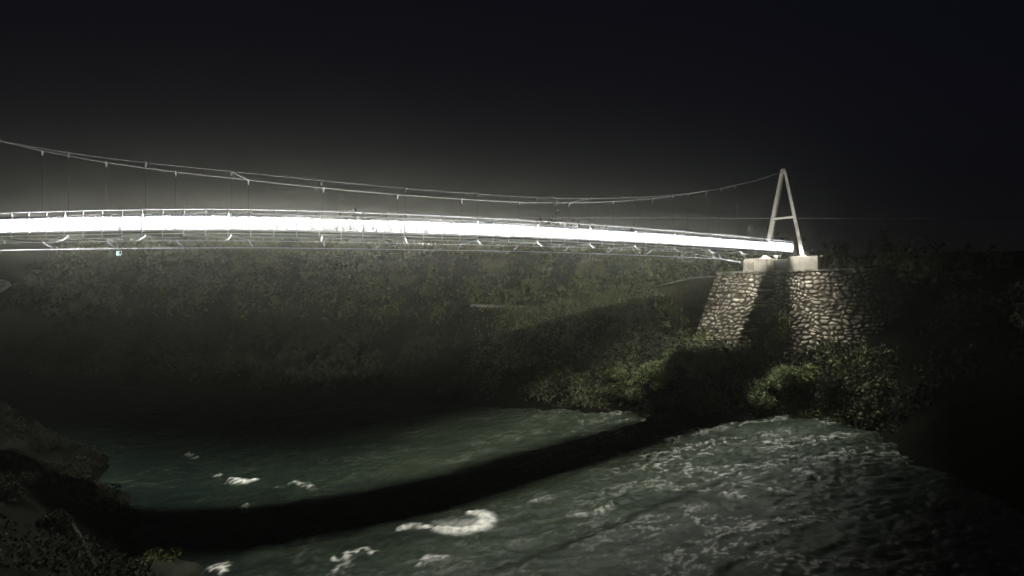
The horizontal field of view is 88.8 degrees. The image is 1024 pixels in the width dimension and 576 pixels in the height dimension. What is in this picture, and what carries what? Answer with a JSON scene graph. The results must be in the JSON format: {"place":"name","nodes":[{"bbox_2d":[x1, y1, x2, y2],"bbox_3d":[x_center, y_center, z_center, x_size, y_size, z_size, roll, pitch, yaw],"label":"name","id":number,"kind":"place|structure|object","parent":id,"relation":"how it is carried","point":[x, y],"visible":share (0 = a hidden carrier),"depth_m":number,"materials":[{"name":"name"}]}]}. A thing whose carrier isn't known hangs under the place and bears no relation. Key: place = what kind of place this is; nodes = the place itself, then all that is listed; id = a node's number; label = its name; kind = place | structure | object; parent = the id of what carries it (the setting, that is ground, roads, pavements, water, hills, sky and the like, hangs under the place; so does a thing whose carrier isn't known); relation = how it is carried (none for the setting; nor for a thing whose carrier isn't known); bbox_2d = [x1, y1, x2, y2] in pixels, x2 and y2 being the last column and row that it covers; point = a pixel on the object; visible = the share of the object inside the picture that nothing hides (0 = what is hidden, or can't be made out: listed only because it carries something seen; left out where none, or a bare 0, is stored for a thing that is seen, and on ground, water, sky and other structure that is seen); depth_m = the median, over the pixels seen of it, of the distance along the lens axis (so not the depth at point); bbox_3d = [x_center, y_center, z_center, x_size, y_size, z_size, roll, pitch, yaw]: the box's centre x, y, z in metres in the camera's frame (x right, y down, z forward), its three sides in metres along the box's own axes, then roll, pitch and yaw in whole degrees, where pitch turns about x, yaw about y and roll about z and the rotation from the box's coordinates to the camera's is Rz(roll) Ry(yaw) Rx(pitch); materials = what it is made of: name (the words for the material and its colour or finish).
{"place":"outdoors","nodes":[
{"label":"outdoors","id":0,"kind":"place"},
{"bbox_2d":[0,373,1023,575],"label":"river","id":1,"kind":"structure","parent":0,"point":[212,485],"depth_m":33.76,"materials":[{"name":"liquid"}]},
{"bbox_2d":[168,561,203,575],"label":"river rock","id":2,"kind":"object","parent":1,"relation":"in","point":[186,568],"visible":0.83,"depth_m":25.74,"materials":[{"name":"grey stone"}]},
{"bbox_2d":[0,225,1023,575],"bbox_3d":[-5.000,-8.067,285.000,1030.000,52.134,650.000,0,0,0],"label":"hillside","id":3,"kind":"structure","parent":0,"point":[968,431],"depth_m":61.08,"materials":[{"name":"green plant"}]},
{"bbox_2d":[0,279,10,292],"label":"boulder","id":4,"kind":"object","parent":3,"relation":"on","point":[5,285],"visible":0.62,"depth_m":127.66,"materials":[{"name":"grey stone"}]},
{"bbox_2d":[0,470,41,502],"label":"shrub","id":5,"kind":"object","parent":3,"relation":"on","point":[9,489],"visible":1,"depth_m":26.99,"materials":[{"name":"green plant"}]},
{"bbox_2d":[23,431,64,451],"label":"shrub","id":6,"kind":"object","parent":3,"relation":"on","point":[47,439],"visible":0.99,"depth_m":39.92,"materials":[{"name":"green plant"}]},
{"bbox_2d":[35,508,75,528],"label":"shrub","id":7,"kind":"object","parent":3,"relation":"on","point":[52,518],"visible":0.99,"depth_m":26.92,"materials":[{"name":"green plant"}]},
{"bbox_2d":[0,403,159,575],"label":"undergrowth","id":8,"kind":"object","parent":3,"relation":"on","point":[71,536],"visible":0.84,"depth_m":30.95,"materials":[{"name":"green plant"}]},
{"bbox_2d":[67,512,97,569],"bbox_3d":[-22.141,12.828,26.793,7.138,0.741,0.228,0,0,41],"label":"fallen branch","id":9,"kind":"object","parent":3,"relation":"on","point":[75,528],"visible":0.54,"depth_m":26.27,"materials":[{"name":"brown wood"}]},
{"bbox_2d":[122,546,181,572],"bbox_3d":[-17.930,13.624,26.196,2.189,0.894,2.494,0,0,0],"label":"grass tuft","id":10,"kind":"object","parent":3,"relation":"on","point":[150,555],"visible":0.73,"depth_m":26.36,"materials":[{"name":"green plant"}]},
{"bbox_2d":[131,557,183,575],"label":"river rock","id":11,"kind":"object","parent":3,"relation":"on","point":[163,568],"visible":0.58,"depth_m":25.53,"materials":[{"name":"grey stone"}]},
{"bbox_2d":[379,258,416,292],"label":"hillside tree","id":12,"kind":"object","parent":3,"relation":"on","point":[397,272],"visible":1,"depth_m":84.39,"materials":[{"name":"green plant"}]},
{"bbox_2d":[431,250,466,287],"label":"hillside tree","id":13,"kind":"object","parent":3,"relation":"on","point":[444,262],"visible":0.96,"depth_m":82.95,"materials":[{"name":"green plant"}]},
{"bbox_2d":[483,257,508,286],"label":"hillside tree","id":14,"kind":"object","parent":3,"relation":"on","point":[496,267],"visible":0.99,"depth_m":79.74,"materials":[{"name":"green plant"}]},
{"bbox_2d":[470,304,541,307],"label":"parapet","id":15,"kind":"structure","parent":3,"relation":"on","point":[485,306],"depth_m":71.43,"materials":[{"name":"concrete"}]},
{"bbox_2d":[0,197,1012,345],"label":"dry grass","id":16,"kind":"structure","parent":3,"relation":"on","point":[79,256],"depth_m":94.39,"materials":[{"name":"green plant"}]},
{"bbox_2d":[19,244,1023,433],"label":"undergrowth","id":17,"kind":"object","parent":3,"relation":"on","point":[64,337],"visible":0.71,"depth_m":73.08,"materials":[{"name":"green plant"}]},
{"bbox_2d":[514,244,543,278],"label":"hillside tree","id":18,"kind":"object","parent":3,"relation":"on","point":[525,259],"visible":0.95,"depth_m":78.04,"materials":[{"name":"green plant"}]},
{"bbox_2d":[550,254,576,291],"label":"hillside tree","id":19,"kind":"object","parent":3,"relation":"on","point":[568,266],"visible":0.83,"depth_m":73.27,"materials":[{"name":"green plant"}]},
{"bbox_2d":[576,256,604,283],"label":"hillside tree","id":20,"kind":"object","parent":3,"relation":"on","point":[584,262],"visible":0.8,"depth_m":74.77,"materials":[{"name":"green plant"}]},
{"bbox_2d":[474,276,715,304],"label":"footpath","id":21,"kind":"structure","parent":3,"relation":"on","point":[666,283],"depth_m":67.58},
{"bbox_2d":[604,366,630,394],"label":"shrub","id":22,"kind":"object","parent":3,"relation":"on","point":[614,374],"visible":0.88,"depth_m":54.02,"materials":[{"name":"green plant"}]},
{"bbox_2d":[607,248,636,283],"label":"hillside tree","id":23,"kind":"object","parent":3,"relation":"on","point":[615,261],"visible":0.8,"depth_m":72.40,"materials":[{"name":"green plant"}]},
{"bbox_2d":[615,377,647,402],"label":"shrub","id":24,"kind":"object","parent":3,"relation":"on","point":[632,389],"visible":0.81,"depth_m":53.23,"materials":[{"name":"green plant"}]},
{"bbox_2d":[631,359,674,390],"bbox_3d":[14.301,8.725,52.156,4.382,3.600,4.017,0,0,-24],"label":"shrub","id":25,"kind":"object","parent":3,"relation":"on","point":[654,368],"visible":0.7,"depth_m":51.51,"materials":[{"name":"green plant"}]},
{"bbox_2d":[643,248,674,273],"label":"hillside tree","id":26,"kind":"object","parent":3,"relation":"on","point":[658,253],"visible":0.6,"depth_m":76.91,"materials":[{"name":"green plant"}]},
{"bbox_2d":[659,347,707,381],"bbox_3d":[16.683,7.601,51.010,4.589,3.530,3.480,0,0,36],"label":"shrub","id":27,"kind":"object","parent":3,"relation":"on","point":[684,358],"visible":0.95,"depth_m":50.53,"materials":[{"name":"green plant"}]},
{"bbox_2d":[455,277,924,430],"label":"weeds","id":28,"kind":"object","parent":3,"relation":"on","point":[745,354],"visible":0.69,"depth_m":57.08,"materials":[{"name":"green plant"}]},
{"bbox_2d":[677,240,711,268],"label":"hillside tree","id":29,"kind":"object","parent":3,"relation":"on","point":[692,254],"visible":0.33,"depth_m":88.77,"materials":[{"name":"green plant"}]},
{"bbox_2d":[715,239,736,266],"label":"hillside tree","id":30,"kind":"object","parent":3,"relation":"on","point":[726,253],"visible":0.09,"depth_m":98.45,"materials":[{"name":"green plant"}]},
{"bbox_2d":[489,217,1023,218],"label":"overhead wire","id":31,"kind":"object","parent":3,"relation":"on","point":[770,218],"visible":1,"depth_m":63.80,"materials":[{"name":"black metal"}]},
{"bbox_2d":[741,377,777,411],"bbox_3d":[23.140,10.160,49.208,3.020,3.332,3.876,0,0,0],"label":"shrub","id":32,"kind":"object","parent":3,"relation":"on","point":[764,399],"visible":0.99,"depth_m":48.75,"materials":[{"name":"green plant"}]},
{"bbox_2d":[763,310,790,360],"bbox_3d":[27.637,5.075,54.594,2.077,5.984,2.432,0,0,-38],"label":"sapling","id":33,"kind":"object","parent":3,"relation":"on","point":[775,343],"visible":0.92,"depth_m":54.20,"materials":[{"name":"green plant"}]},
{"bbox_2d":[760,363,800,392],"bbox_3d":[25.960,8.820,50.493,3.811,3.373,4.632,0,0,0],"label":"shrub","id":34,"kind":"object","parent":3,"relation":"on","point":[785,373],"visible":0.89,"depth_m":49.30,"materials":[{"name":"green plant"}]},
{"bbox_2d":[694,255,918,356],"bbox_3d":[33.668,3.140,60.534,14.692,13.160,21.512,0,0,-36],"label":"stone abutment","id":35,"kind":"object","parent":3,"relation":"on","point":[814,297],"visible":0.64,"depth_m":54.77,"materials":[{"name":"stone"}]},
{"bbox_2d":[0,140,797,261],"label":"suspension footbridge","id":36,"kind":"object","parent":35,"relation":"on","point":[26,232],"visible":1,"depth_m":33.09,"materials":[{"name":"white metal"}]},
{"bbox_2d":[763,168,806,257],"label":"bridge tower","id":37,"kind":"structure","parent":35,"relation":"on","point":[794,216],"depth_m":58.09,"materials":[{"name":"metal"}]},
{"bbox_2d":[790,363,840,396],"bbox_3d":[28.348,8.844,49.076,4.681,3.663,4.041,0,0,21],"label":"shrub","id":38,"kind":"object","parent":3,"relation":"on","point":[809,376],"visible":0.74,"depth_m":48.75,"materials":[{"name":"green plant"}]},
{"bbox_2d":[821,240,849,260],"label":"hillside tree","id":39,"kind":"object","parent":3,"relation":"on","point":[842,247],"visible":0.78,"depth_m":79.92,"materials":[{"name":"green plant"}]},
{"bbox_2d":[815,374,862,409],"bbox_3d":[29.035,9.317,46.167,3.990,3.408,3.414,0,0,0],"label":"shrub","id":40,"kind":"object","parent":3,"relation":"on","point":[832,387],"visible":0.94,"depth_m":45.94,"materials":[{"name":"green plant"}]},
{"bbox_2d":[0,0,1023,258],"label":"sky","id":41,"kind":"structure","parent":0,"point":[870,108],"materials":[{"name":"black"}]}
]}

